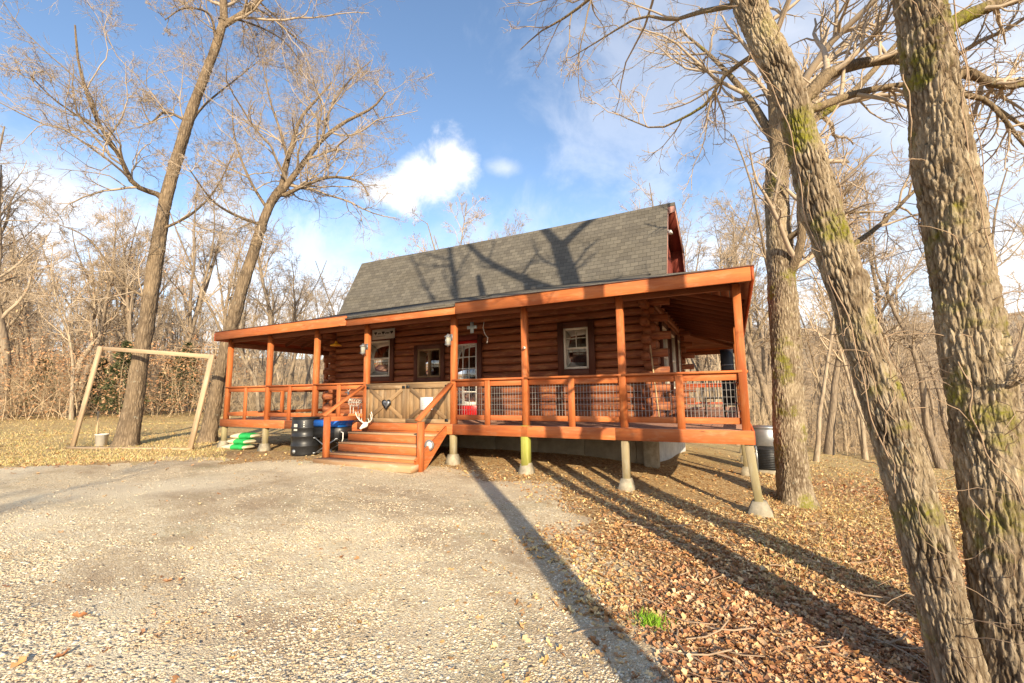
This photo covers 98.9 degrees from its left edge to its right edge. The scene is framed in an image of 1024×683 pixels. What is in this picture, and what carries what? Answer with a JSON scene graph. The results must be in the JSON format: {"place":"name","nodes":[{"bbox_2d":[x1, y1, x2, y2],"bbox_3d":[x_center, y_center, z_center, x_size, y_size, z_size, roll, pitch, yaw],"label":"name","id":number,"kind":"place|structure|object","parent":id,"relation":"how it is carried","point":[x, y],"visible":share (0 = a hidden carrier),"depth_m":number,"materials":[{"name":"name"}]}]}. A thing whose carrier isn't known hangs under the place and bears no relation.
{"place":"outdoors","nodes":[
{"label":"outdoors","id":0,"kind":"place"},
{"bbox_2d":[0,311,1023,641],"bbox_3d":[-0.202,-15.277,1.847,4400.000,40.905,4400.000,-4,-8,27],"label":"ground","id":1,"kind":"structure","parent":0,"point":[580,467],"depth_m":9.82,"materials":[{"name":"brown plant"}]},
{"bbox_2d":[0,251,45,402],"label":"bare tree","id":2,"kind":"object","parent":1,"relation":"on","point":[32,308],"visible":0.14,"depth_m":33.07,"materials":[{"name":"brown plant"}]},
{"bbox_2d":[0,239,53,403],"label":"bare tree","id":3,"kind":"object","parent":1,"relation":"on","point":[20,343],"visible":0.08,"depth_m":36.66,"materials":[{"name":"brown plant"}]},
{"bbox_2d":[1,260,58,361],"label":"bare tree","id":4,"kind":"object","parent":1,"relation":"on","point":[45,324],"visible":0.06,"depth_m":39.85,"materials":[{"name":"brown plant"}]},
{"bbox_2d":[0,210,66,410],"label":"bare tree","id":5,"kind":"object","parent":1,"relation":"on","point":[24,313],"visible":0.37,"depth_m":29.63,"materials":[{"name":"brown plant"}]},
{"bbox_2d":[0,123,71,418],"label":"bare tree","id":6,"kind":"object","parent":1,"relation":"on","point":[3,331],"visible":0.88,"depth_m":23.67,"materials":[{"name":"brown plant"}]},
{"bbox_2d":[11,358,66,411],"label":"cedar tree","id":7,"kind":"object","parent":1,"relation":"on","point":[40,385],"visible":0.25,"depth_m":27.06,"materials":[{"name":"green plant"}]},
{"bbox_2d":[0,169,79,296],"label":"bare tree","id":8,"kind":"object","parent":1,"relation":"on","point":[13,227],"visible":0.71,"depth_m":25.03,"materials":[{"name":"brown plant"}]},
{"bbox_2d":[0,225,80,362],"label":"bare tree","id":9,"kind":"object","parent":1,"relation":"on","point":[12,323],"visible":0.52,"depth_m":26.85,"materials":[{"name":"brown plant"}]},
{"bbox_2d":[24,279,58,364],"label":"bare tree","id":10,"kind":"object","parent":1,"relation":"on","point":[42,329],"visible":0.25,"depth_m":50.67,"materials":[{"name":"brown plant"}]},
{"bbox_2d":[9,233,94,419],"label":"bare tree","id":11,"kind":"object","parent":1,"relation":"on","point":[71,416],"visible":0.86,"depth_m":22.60,"materials":[{"name":"brown plant"}]},
{"bbox_2d":[35,265,97,359],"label":"bare tree","id":12,"kind":"object","parent":1,"relation":"on","point":[80,310],"visible":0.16,"depth_m":45.09,"materials":[{"name":"brown plant"}]},
{"bbox_2d":[37,265,106,367],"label":"bare tree","id":13,"kind":"object","parent":1,"relation":"on","point":[71,283],"visible":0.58,"depth_m":28.05,"materials":[{"name":"brown plant"}]},
{"bbox_2d":[37,228,129,393],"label":"bare tree","id":14,"kind":"object","parent":1,"relation":"on","point":[59,269],"visible":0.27,"depth_m":33.81,"materials":[{"name":"brown plant"}]},
{"bbox_2d":[39,205,147,415],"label":"bare tree","id":15,"kind":"object","parent":1,"relation":"on","point":[103,309],"visible":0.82,"depth_m":25.99,"materials":[{"name":"brown plant"}]},
{"bbox_2d":[61,243,132,405],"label":"bare tree","id":16,"kind":"object","parent":1,"relation":"on","point":[104,336],"visible":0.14,"depth_m":35.08,"materials":[{"name":"brown plant"}]},
{"bbox_2d":[81,357,120,414],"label":"cedar tree","id":17,"kind":"object","parent":1,"relation":"on","point":[99,379],"visible":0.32,"depth_m":26.64,"materials":[{"name":"green plant"}]},
{"bbox_2d":[94,433,109,445],"bbox_3d":[-12.786,3.067,13.640,0.351,0.370,0.350,-4,-8,27],"label":"white bucket","id":18,"kind":"object","parent":1,"relation":"on","point":[101,439],"visible":0.99,"depth_m":13.53,"materials":[{"name":"paint"}]},
{"bbox_2d":[69,219,166,381],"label":"bare tree","id":19,"kind":"object","parent":1,"relation":"on","point":[119,332],"visible":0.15,"depth_m":30.60,"materials":[{"name":"brown plant"}]},
{"bbox_2d":[89,339,150,416],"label":"cedar tree","id":20,"kind":"object","parent":1,"relation":"on","point":[125,344],"visible":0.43,"depth_m":24.35,"materials":[{"name":"evergreen needle foliage"},{"name":"wood bark"}]},
{"bbox_2d":[77,195,165,373],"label":"bare tree","id":21,"kind":"object","parent":1,"relation":"on","point":[130,307],"visible":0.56,"depth_m":26.69,"materials":[{"name":"brown plant"}]},
{"bbox_2d":[85,191,163,340],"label":"bare tree","id":22,"kind":"object","parent":1,"relation":"on","point":[121,305],"visible":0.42,"depth_m":27.26,"materials":[{"name":"brown plant"}]},
{"bbox_2d":[59,195,196,416],"bbox_3d":[-25.196,-2.271,28.757,4.285,14.235,7.625,-1,-7,6],"label":"bare tree","id":23,"kind":"object","parent":1,"relation":"on","point":[94,335],"visible":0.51,"depth_m":26.86,"materials":[{"name":"brown plant"}]},
{"bbox_2d":[66,346,216,449],"bbox_3d":[-10.836,1.583,12.751,4.602,3.080,0.494,-2,-7,11],"label":"lumber frame","id":24,"kind":"object","parent":1,"relation":"on","point":[195,426],"visible":0.86,"depth_m":12.88,"materials":[{"name":"beige wood"}]},
{"bbox_2d":[95,230,189,403],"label":"bare tree","id":25,"kind":"object","parent":1,"relation":"on","point":[112,360],"visible":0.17,"depth_m":34.45,"materials":[{"name":"brown plant"}]},
{"bbox_2d":[133,254,185,358],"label":"bare tree","id":26,"kind":"object","parent":1,"relation":"on","point":[156,331],"visible":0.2,"depth_m":54.33,"materials":[{"name":"brown plant"}]},
{"bbox_2d":[133,281,195,390],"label":"bare tree","id":27,"kind":"object","parent":1,"relation":"on","point":[166,320],"visible":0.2,"depth_m":49.84,"materials":[{"name":"brown plant"}]},
{"bbox_2d":[145,359,186,410],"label":"cedar tree","id":28,"kind":"object","parent":1,"relation":"on","point":[172,367],"visible":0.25,"depth_m":31.16,"materials":[{"name":"green plant"}]},
{"bbox_2d":[157,294,180,359],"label":"bare tree","id":29,"kind":"object","parent":1,"relation":"on","point":[170,304],"visible":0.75,"depth_m":33.67,"materials":[{"name":"brown plant"}]},
{"bbox_2d":[149,283,202,401],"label":"bare tree","id":30,"kind":"object","parent":1,"relation":"on","point":[181,307],"visible":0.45,"depth_m":42.92,"materials":[{"name":"brown plant"}]},
{"bbox_2d":[153,342,206,412],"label":"cedar tree","id":31,"kind":"object","parent":1,"relation":"on","point":[188,344],"visible":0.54,"depth_m":28.58,"materials":[{"name":"green plant"}]},
{"bbox_2d":[160,276,220,374],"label":"bare tree","id":32,"kind":"object","parent":1,"relation":"on","point":[172,339],"visible":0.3,"depth_m":45.38,"materials":[{"name":"brown plant"}]},
{"bbox_2d":[160,253,224,394],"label":"bare tree","id":33,"kind":"object","parent":1,"relation":"on","point":[185,303],"visible":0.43,"depth_m":45.36,"materials":[{"name":"brown plant"}]},
{"bbox_2d":[141,163,245,410],"bbox_3d":[-23.042,-3.765,32.229,6.021,17.816,6.261,-2,-7,8],"label":"bare tree","id":34,"kind":"object","parent":1,"relation":"on","point":[196,309],"visible":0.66,"depth_m":31.85,"materials":[{"name":"brown plant"}]},
{"bbox_2d":[0,0,402,446],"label":"oak tree","id":35,"kind":"object","parent":1,"relation":"on","point":[128,430],"visible":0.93,"depth_m":14.16,"materials":[{"name":"brown plant"}]},
{"bbox_2d":[143,209,272,406],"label":"bare tree","id":36,"kind":"object","parent":1,"relation":"on","point":[229,287],"visible":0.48,"depth_m":33.14,"materials":[{"name":"brown plant"}]},
{"bbox_2d":[158,240,266,416],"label":"bare tree","id":37,"kind":"object","parent":1,"relation":"on","point":[246,362],"visible":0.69,"depth_m":25.61,"materials":[{"name":"brown plant"}]},
{"bbox_2d":[196,290,230,366],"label":"bare tree","id":38,"kind":"object","parent":1,"relation":"on","point":[221,301],"visible":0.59,"depth_m":29.43,"materials":[{"name":"brown plant"}]},
{"bbox_2d":[222,444,254,449],"bbox_3d":[-7.705,2.957,12.317,0.950,0.181,0.412,-3,-7,18],"label":"pellet bag","id":39,"kind":"object","parent":1,"relation":"on","point":[237,446],"visible":0.88,"depth_m":12.15,"materials":[{"name":"plastic"}]},
{"bbox_2d":[227,438,255,444],"bbox_3d":[-7.640,2.814,12.371,0.910,0.181,0.427,-4,-8,27],"label":"pellet bag","id":40,"kind":"object","parent":39,"relation":"on","point":[243,441],"visible":0.92,"depth_m":12.19,"materials":[{"name":"plastic"}]},
{"bbox_2d":[230,432,260,438],"bbox_3d":[-7.557,2.671,12.416,0.800,0.181,0.412,-2,-7,8],"label":"pellet bag","id":41,"kind":"object","parent":40,"relation":"on","point":[246,435],"visible":0.98,"depth_m":12.26,"materials":[{"name":"plastic"}]},
{"bbox_2d":[227,269,265,405],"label":"bare tree","id":42,"kind":"object","parent":1,"relation":"on","point":[251,382],"visible":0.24,"depth_m":40.76,"materials":[{"name":"brown plant"}]},
{"bbox_2d":[235,305,278,403],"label":"bare tree","id":43,"kind":"object","parent":1,"relation":"on","point":[262,363],"visible":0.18,"depth_m":45.65,"materials":[{"name":"brown plant"}]},
{"bbox_2d":[213,172,311,409],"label":"bare tree","id":44,"kind":"object","parent":1,"relation":"on","point":[270,313],"visible":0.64,"depth_m":26.28,"materials":[{"name":"brown plant"}]},
{"bbox_2d":[251,237,321,409],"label":"bare tree","id":45,"kind":"object","parent":1,"relation":"on","point":[295,304],"visible":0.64,"depth_m":29.38,"materials":[{"name":"brown plant"}]},
{"bbox_2d":[142,8,435,442],"bbox_3d":[-7.647,-4.801,16.228,8.717,16.632,7.942,3,-8,-28],"label":"oak tree","id":46,"kind":"object","parent":1,"relation":"on","point":[209,429],"visible":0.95,"depth_m":15.94,"materials":[{"name":"brown plant"}]},
{"bbox_2d":[249,258,331,410],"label":"bare tree","id":47,"kind":"object","parent":1,"relation":"on","point":[278,312],"visible":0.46,"depth_m":32.97,"materials":[{"name":"brown plant"}]},
{"bbox_2d":[290,416,320,455],"bbox_3d":[-5.006,2.290,10.607,0.662,0.905,0.676,-4,-8,27],"label":"black barrel","id":48,"kind":"object","parent":1,"relation":"on","point":[304,442],"visible":0.84,"depth_m":10.35,"materials":[{"name":"plastic"}]},
{"bbox_2d":[272,258,343,406],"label":"bare tree","id":49,"kind":"object","parent":1,"relation":"on","point":[333,293],"visible":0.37,"depth_m":40.37,"materials":[{"name":"brown plant"}]},
{"bbox_2d":[294,270,334,412],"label":"bare tree","id":50,"kind":"object","parent":1,"relation":"on","point":[311,361],"visible":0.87,"depth_m":25.56,"materials":[{"name":"brown plant"}]},
{"bbox_2d":[300,261,349,315],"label":"bare tree","id":51,"kind":"object","parent":1,"relation":"on","point":[333,302],"visible":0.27,"depth_m":30.25,"materials":[{"name":"brown plant"}]},
{"bbox_2d":[313,419,353,453],"bbox_3d":[-4.207,2.250,10.369,0.980,0.791,0.480,-4,-8,27],"label":"blue cooler","id":52,"kind":"object","parent":1,"relation":"on","point":[340,429],"visible":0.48,"depth_m":10.24,"materials":[{"name":"plastic"}]},
{"bbox_2d":[0,456,741,682],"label":"gravel drive","id":53,"kind":"structure","parent":1,"relation":"on","point":[205,488],"depth_m":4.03,"materials":[{"name":"gravel"}]},
{"bbox_2d":[407,194,490,251],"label":"bare tree","id":54,"kind":"object","parent":1,"relation":"on","point":[465,227],"visible":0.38,"depth_m":29.17,"materials":[{"name":"brown plant"}]},
{"bbox_2d":[0,339,952,468],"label":"understory brush","id":55,"kind":"object","parent":1,"relation":"on","point":[14,388],"visible":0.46,"depth_m":25.76,"materials":[{"name":"brown plant"}]},
{"bbox_2d":[0,416,967,682],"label":"fallen leaves","id":56,"kind":"object","parent":1,"relation":"on","point":[790,654],"depth_m":3.62,"materials":[{"name":"brown plant"}]},
{"bbox_2d":[214,202,773,518],"bbox_3d":[0.105,0.459,14.803,13.880,8.840,13.353,-4,-8,27],"label":"log cabin","id":57,"kind":"object","parent":1,"relation":"on","point":[586,313],"visible":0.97,"depth_m":10.83,"materials":[{"name":"wood"}]},
{"bbox_2d":[363,337,395,381],"bbox_3d":[-4.106,0.547,13.741,1.200,1.400,0.275,-4,-8,27],"label":"window","id":58,"kind":"structure","parent":57,"relation":"in","point":[381,349],"depth_m":13.64,"materials":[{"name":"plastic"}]},
{"bbox_2d":[372,326,394,339],"bbox_3d":[-3.865,-0.315,13.169,0.880,0.480,0.030,-4,-8,27],"label":"hanging sign","id":59,"kind":"object","parent":57,"relation":"hanging from","point":[383,334],"visible":0.98,"depth_m":13.14,"materials":[{"name":"paint"}]},
{"bbox_2d":[413,343,445,381],"bbox_3d":[-2.372,0.638,12.847,1.080,1.080,0.274,-4,-8,27],"label":"window","id":60,"kind":"structure","parent":57,"relation":"in","point":[422,353],"depth_m":12.80,"materials":[{"name":"brown wood"}]},
{"bbox_2d":[458,340,476,414],"bbox_3d":[-1.277,1.016,12.137,0.740,2.090,0.128,-4,-8,27],"label":"door","id":61,"kind":"structure","parent":57,"relation":"in","point":[466,349],"depth_m":12.14,"materials":[{"name":"red paint"}]},
{"bbox_2d":[557,320,595,375],"bbox_3d":[1.622,0.174,10.866,0.940,1.320,0.275,-4,-8,27],"label":"window","id":62,"kind":"structure","parent":57,"relation":"in","point":[579,335],"depth_m":10.82,"materials":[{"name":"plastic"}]},
{"bbox_2d":[658,321,671,392],"bbox_3d":[4.063,0.429,11.700,0.135,1.890,1.240,-4,-8,27],"label":"window","id":63,"kind":"structure","parent":57,"relation":"in","point":[664,343],"depth_m":11.83,"materials":[{"name":"plastic"}]},
{"bbox_2d":[668,328,677,392],"bbox_3d":[4.864,0.609,13.274,0.135,1.890,1.190,-4,-8,27],"label":"window","id":64,"kind":"structure","parent":57,"relation":"in","point":[672,342],"depth_m":13.39,"materials":[{"name":"plastic"}]},
{"bbox_2d":[675,335,681,371],"bbox_3d":[5.553,0.764,14.626,0.135,1.890,0.940,-4,-8,27],"label":"window","id":65,"kind":"structure","parent":57,"relation":"in","point":[678,344],"depth_m":14.77,"materials":[{"name":"plastic"}]},
{"bbox_2d":[12,273,1023,418],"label":"woods","id":66,"kind":"object","parent":1,"relation":"on","point":[245,368],"visible":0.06,"depth_m":75.59,"materials":[{"name":"brown plant"}]},
{"bbox_2d":[0,218,285,422],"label":"clinging leaves","id":67,"kind":"object","parent":66,"relation":"attached to","point":[83,376],"visible":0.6,"depth_m":24.03,"materials":[{"name":"brown plant"}]},
{"bbox_2d":[628,605,675,631],"bbox_3d":[1.008,2.009,3.125,0.358,0.186,0.262,-1,-7,-2],"label":"grass tuft","id":68,"kind":"object","parent":1,"relation":"on","point":[654,619],"visible":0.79,"depth_m":3.12,"materials":[{"name":"green plant"}]},
{"bbox_2d":[618,164,701,406],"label":"bare tree","id":69,"kind":"object","parent":1,"relation":"on","point":[696,394],"visible":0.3,"depth_m":24.39,"materials":[{"name":"brown plant"}]},
{"bbox_2d":[673,185,765,406],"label":"bare tree","id":70,"kind":"object","parent":1,"relation":"on","point":[734,237],"visible":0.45,"depth_m":25.12,"materials":[{"name":"brown plant"}]},
{"bbox_2d":[709,235,755,445],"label":"bare tree","id":71,"kind":"object","parent":1,"relation":"on","point":[721,261],"visible":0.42,"depth_m":22.71,"materials":[{"name":"brown plant"}]},
{"bbox_2d":[699,337,771,396],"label":"bare tree","id":72,"kind":"object","parent":1,"relation":"on","point":[753,385],"visible":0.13,"depth_m":48.18,"materials":[{"name":"brown plant"}]},
{"bbox_2d":[693,198,809,424],"bbox_3d":[14.984,-1.925,27.994,6.572,16.958,6.172,2,-7,-18],"label":"bare tree","id":73,"kind":"object","parent":1,"relation":"on","point":[758,370],"visible":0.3,"depth_m":26.45,"materials":[{"name":"brown plant"}]},
{"bbox_2d":[696,135,818,280],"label":"bare tree","id":74,"kind":"object","parent":1,"relation":"on","point":[759,226],"visible":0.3,"depth_m":25.80,"materials":[{"name":"brown plant"}]},
{"bbox_2d":[748,237,768,424],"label":"bare tree","id":75,"kind":"object","parent":1,"relation":"on","point":[757,319],"visible":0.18,"depth_m":30.86,"materials":[{"name":"brown plant"}]},
{"bbox_2d":[746,277,771,423],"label":"bare tree","id":76,"kind":"object","parent":1,"relation":"on","point":[767,375],"visible":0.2,"depth_m":42.45,"materials":[{"name":"brown plant"}]},
{"bbox_2d":[496,0,1023,682],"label":"oak tree","id":77,"kind":"object","parent":1,"relation":"on","point":[940,600],"visible":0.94,"depth_m":2.80,"materials":[{"name":"brown plant"}]},
{"bbox_2d":[752,425,775,473],"bbox_3d":[6.559,2.856,11.393,0.838,1.290,0.799,-4,-8,27],"label":"air conditioner","id":78,"kind":"object","parent":1,"relation":"on","point":[764,450],"visible":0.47,"depth_m":11.21,"materials":[{"name":"grey metal"}]},
{"bbox_2d":[726,189,856,406],"bbox_3d":[16.264,-1.982,26.280,8.721,16.281,4.901,-6,-9,39],"label":"bare tree","id":79,"kind":"object","parent":1,"relation":"on","point":[757,333],"visible":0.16,"depth_m":26.95,"materials":[{"name":"brown plant"}]},
{"bbox_2d":[613,0,981,509],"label":"oak tree","id":80,"kind":"object","parent":1,"relation":"on","point":[794,486],"visible":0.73,"depth_m":7.86,"materials":[{"name":"brown plant"}]},
{"bbox_2d":[800,306,834,441],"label":"bare tree","id":81,"kind":"object","parent":1,"relation":"on","point":[814,398],"visible":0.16,"depth_m":39.73,"materials":[{"name":"brown plant"}]},
{"bbox_2d":[798,290,837,417],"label":"bare tree","id":82,"kind":"object","parent":1,"relation":"on","point":[814,366],"visible":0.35,"depth_m":24.69,"materials":[{"name":"brown plant"}]},
{"bbox_2d":[798,300,849,450],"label":"bare tree","id":83,"kind":"object","parent":1,"relation":"on","point":[840,413],"visible":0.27,"depth_m":31.52,"materials":[{"name":"brown plant"}]},
{"bbox_2d":[802,323,848,451],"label":"bare tree","id":84,"kind":"object","parent":1,"relation":"on","point":[815,386],"visible":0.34,"depth_m":30.01,"materials":[{"name":"brown plant"}]},
{"bbox_2d":[764,207,899,461],"bbox_3d":[12.720,-0.962,17.805,4.660,11.559,2.894,-1,-7,-1],"label":"bare tree","id":85,"kind":"object","parent":1,"relation":"on","point":[816,457],"visible":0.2,"depth_m":17.43,"materials":[{"name":"brown plant"}]},
{"bbox_2d":[809,331,856,425],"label":"bare tree","id":86,"kind":"object","parent":1,"relation":"on","point":[842,381],"visible":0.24,"depth_m":34.48,"materials":[{"name":"brown plant"}]},
{"bbox_2d":[814,321,853,446],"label":"bare tree","id":87,"kind":"object","parent":1,"relation":"on","point":[851,430],"visible":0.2,"depth_m":38.21,"materials":[{"name":"brown plant"}]},
{"bbox_2d":[794,248,875,459],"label":"bare tree","id":88,"kind":"object","parent":1,"relation":"on","point":[865,455],"visible":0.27,"depth_m":21.94,"materials":[{"name":"brown plant"}]},
{"bbox_2d":[806,242,879,456],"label":"bare tree","id":89,"kind":"object","parent":1,"relation":"on","point":[858,424],"visible":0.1,"depth_m":22.47,"materials":[{"name":"brown plant"}]},
{"bbox_2d":[796,142,913,454],"bbox_3d":[17.648,-1.867,22.966,6.206,16.012,5.828,3,-8,-30],"label":"bare tree","id":90,"kind":"object","parent":1,"relation":"on","point":[829,445],"visible":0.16,"depth_m":23.71,"materials":[{"name":"brown plant"}]},
{"bbox_2d":[795,152,934,382],"bbox_3d":[19.279,-2.693,23.756,6.467,18.401,6.219,0,-7,-10],"label":"bare tree","id":91,"kind":"object","parent":1,"relation":"on","point":[890,343],"visible":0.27,"depth_m":23.49,"materials":[{"name":"brown plant"}]},
{"bbox_2d":[850,288,932,376],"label":"bare tree","id":92,"kind":"object","parent":1,"relation":"on","point":[905,304],"visible":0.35,"depth_m":26.69,"materials":[{"name":"brown plant"}]},
{"bbox_2d":[852,222,947,468],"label":"bare tree","id":93,"kind":"object","parent":1,"relation":"on","point":[938,459],"visible":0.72,"depth_m":22.04,"materials":[{"name":"brown plant"}]},
{"bbox_2d":[876,309,932,461],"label":"bare tree","id":94,"kind":"object","parent":1,"relation":"on","point":[911,406],"visible":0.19,"depth_m":28.08,"materials":[{"name":"brown plant"}]},
{"bbox_2d":[882,305,942,436],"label":"bare tree","id":95,"kind":"object","parent":1,"relation":"on","point":[910,398],"visible":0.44,"depth_m":24.53,"materials":[{"name":"brown plant"}]},
{"bbox_2d":[896,308,930,404],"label":"bare tree","id":96,"kind":"object","parent":1,"relation":"on","point":[911,385],"visible":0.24,"depth_m":30.25,"materials":[{"name":"brown plant"}]},
{"bbox_2d":[880,287,951,449],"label":"bare tree","id":97,"kind":"object","parent":1,"relation":"on","point":[941,404],"visible":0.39,"depth_m":36.85,"materials":[{"name":"brown plant"}]},
{"bbox_2d":[899,292,938,444],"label":"bare tree","id":98,"kind":"object","parent":1,"relation":"on","point":[931,403],"visible":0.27,"depth_m":39.06,"materials":[{"name":"brown plant"}]},
{"bbox_2d":[903,326,942,442],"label":"bare tree","id":99,"kind":"object","parent":1,"relation":"on","point":[928,376],"visible":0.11,"depth_m":42.38,"materials":[{"name":"brown plant"}]},
{"bbox_2d":[854,0,1023,682],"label":"oak tree","id":100,"kind":"object","parent":1,"relation":"on","point":[984,401],"visible":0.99,"depth_m":2.53,"materials":[{"name":"brown plant"}]},
{"bbox_2d":[868,145,1023,295],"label":"bare tree","id":101,"kind":"object","parent":1,"relation":"on","point":[993,228],"visible":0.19,"depth_m":22.80,"materials":[{"name":"brown plant"}]},
{"bbox_2d":[1000,212,1023,366],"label":"bare tree","id":102,"kind":"object","parent":1,"relation":"on","point":[1017,349],"visible":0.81,"depth_m":18.38,"materials":[{"name":"brown plant"}]},
{"bbox_2d":[0,0,1023,358],"label":"sky","id":103,"kind":"structure","parent":0,"point":[498,130],"materials":[{"name":"blue"}]},
{"bbox_2d":[720,349,737,417],"bbox_3d":[4.804,0.937,9.703,0.280,1.543,0.570,-4,-8,27],"label":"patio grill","id":104,"kind":"object","parent":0,"point":[726,359],"visible":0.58,"depth_m":9.54,"materials":[{"name":"black metal"}]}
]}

